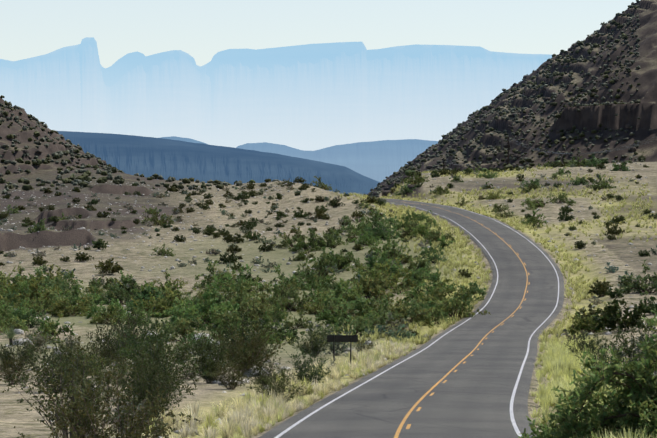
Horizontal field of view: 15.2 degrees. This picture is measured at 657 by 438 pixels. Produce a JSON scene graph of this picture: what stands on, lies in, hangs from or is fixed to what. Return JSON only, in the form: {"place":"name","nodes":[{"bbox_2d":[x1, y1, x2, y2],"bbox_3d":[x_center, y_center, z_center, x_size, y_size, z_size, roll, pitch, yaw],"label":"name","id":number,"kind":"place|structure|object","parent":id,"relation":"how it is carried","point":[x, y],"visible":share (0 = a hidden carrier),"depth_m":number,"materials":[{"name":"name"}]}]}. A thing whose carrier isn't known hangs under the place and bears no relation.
{"place":"outdoors","nodes":[
{"label":"outdoors","id":0,"kind":"place"},
{"bbox_2d":[2,323,21,346],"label":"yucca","id":1,"kind":"object","parent":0,"point":[11,335],"visible":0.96,"depth_m":170.84,"materials":[{"name":"green plant"}]},
{"bbox_2d":[161,136,208,144],"bbox_3d":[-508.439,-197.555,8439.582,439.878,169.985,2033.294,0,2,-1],"label":"mountain","id":2,"kind":"structure","parent":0,"point":[183,139],"depth_m":9051.28,"materials":[{"name":"blue stone"}]},
{"bbox_2d":[57,131,380,195],"bbox_3d":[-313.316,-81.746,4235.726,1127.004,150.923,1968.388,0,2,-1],"label":"mesa","id":3,"kind":"structure","parent":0,"point":[166,159],"depth_m":4358.62,"materials":[{"name":"blue stone"}]},
{"bbox_2d":[0,37,551,150],"bbox_3d":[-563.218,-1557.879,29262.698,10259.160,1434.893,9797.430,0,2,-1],"label":"mountains","id":4,"kind":"structure","parent":0,"point":[310,97],"depth_m":30645.87,"materials":[{"name":"blue stone"}]},
{"bbox_2d":[0,0,639,67],"label":"sky","id":5,"kind":"structure","parent":0,"point":[202,29],"materials":[{"name":"white"}]},
{"bbox_2d":[0,0,656,437],"bbox_3d":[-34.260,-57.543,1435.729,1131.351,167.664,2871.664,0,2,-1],"label":"ground","id":6,"kind":"structure","parent":0,"point":[620,252],"depth_m":413.16,"materials":[{"name":"beige soil"}]},
{"bbox_2d":[42,332,216,375],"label":"mesquite shrubs","id":7,"kind":"object","parent":6,"relation":"on","point":[189,344],"visible":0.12,"depth_m":123.34,"materials":[{"name":"green plant"}]},
{"bbox_2d":[13,329,267,376],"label":"boulders","id":8,"kind":"object","parent":6,"relation":"on","point":[21,339],"visible":0.08,"depth_m":174.60,"materials":[{"name":"grey stone"}]},
{"bbox_2d":[0,3,638,229],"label":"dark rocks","id":9,"kind":"object","parent":6,"relation":"on","point":[386,191],"visible":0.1,"depth_m":907.20,"materials":[{"name":"brown stone"}]},
{"bbox_2d":[0,0,645,197],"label":"shrubs","id":10,"kind":"object","parent":6,"relation":"on","point":[109,169],"visible":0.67,"depth_m":906.14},
{"bbox_2d":[0,154,656,343],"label":"bushes","id":11,"kind":"object","parent":6,"relation":"on","point":[33,298],"visible":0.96,"depth_m":239.98,"materials":[{"name":"green plant"}]},
{"bbox_2d":[0,308,656,437],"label":"bushes","id":12,"kind":"object","parent":6,"relation":"on","point":[149,386],"visible":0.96,"depth_m":98.73,"materials":[{"name":"green plant"}]},
{"bbox_2d":[0,161,656,344],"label":"shrubs","id":13,"kind":"object","parent":6,"relation":"on","point":[610,316],"visible":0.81,"depth_m":349.61,"materials":[{"name":"green plant"}]},
{"bbox_2d":[0,162,656,437],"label":"stones","id":14,"kind":"object","parent":6,"relation":"on","point":[218,382],"visible":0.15,"depth_m":355.42,"materials":[{"name":"grey stone"}]},
{"bbox_2d":[327,335,357,363],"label":"road sign","id":15,"kind":"object","parent":6,"relation":"on","point":[342,338],"visible":0.94,"depth_m":134.27,"materials":[{"name":"black metal"}]},
{"bbox_2d":[111,335,656,437],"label":"grass","id":16,"kind":"structure","parent":6,"relation":"on","point":[559,361],"depth_m":98.03,"materials":[{"name":"yellow plant"}]},
{"bbox_2d":[275,165,656,345],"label":"roadside grass","id":17,"kind":"structure","parent":6,"relation":"on","point":[465,282],"depth_m":323.31,"materials":[{"name":"yellow plant"}]},
{"bbox_2d":[504,137,509,164],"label":"power pole","id":18,"kind":"object","parent":6,"relation":"on","point":[508,152],"visible":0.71,"depth_m":699.68,"materials":[{"name":"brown wood"}]},
{"bbox_2d":[441,136,656,164],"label":"power wires","id":19,"kind":"object","parent":18,"relation":"attached to","point":[563,153],"visible":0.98,"depth_m":574.03,"materials":[{"name":"black metal"}]},
{"bbox_2d":[518,309,656,437],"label":"mesquite","id":20,"kind":"object","parent":6,"relation":"on","point":[637,389],"visible":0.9,"depth_m":64.99,"materials":[{"name":"green plant"}]},
{"bbox_2d":[236,139,437,181],"bbox_3d":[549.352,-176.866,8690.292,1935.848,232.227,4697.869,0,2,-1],"label":"mountain","id":21,"kind":"structure","parent":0,"point":[379,161],"depth_m":9760.68,"materials":[{"name":"blue stone"}]},
{"bbox_2d":[259,198,563,437],"bbox_3d":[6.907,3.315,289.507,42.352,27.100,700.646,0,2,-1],"label":"road asphalt","id":22,"kind":"structure","parent":0,"point":[471,396],"depth_m":120.81,"materials":[{"name":"grey asphalt"}]},
{"bbox_2d":[274,203,497,437],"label":"road edge line","id":23,"kind":"object","parent":22,"relation":"on","point":[293,425],"visible":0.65,"depth_m":117.45,"materials":[{"name":"white paint"}]},
{"bbox_2d":[394,203,527,437],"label":"solid center line","id":24,"kind":"object","parent":22,"relation":"on","point":[408,414],"visible":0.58,"depth_m":120.69,"materials":[{"name":"yellow paint"}]},
{"bbox_2d":[406,204,529,428],"bbox_3d":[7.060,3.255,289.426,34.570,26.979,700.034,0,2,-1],"label":"dashed center line","id":25,"kind":"object","parent":22,"relation":"on","point":[409,425],"visible":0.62,"depth_m":121.39,"materials":[{"name":"yellow paint"}]},
{"bbox_2d":[385,198,558,436],"bbox_3d":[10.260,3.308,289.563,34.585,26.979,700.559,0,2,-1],"label":"road edge line","id":26,"kind":"object","parent":22,"relation":"on","point":[511,409],"visible":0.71,"depth_m":124.64,"materials":[{"name":"white paint"}]}
]}

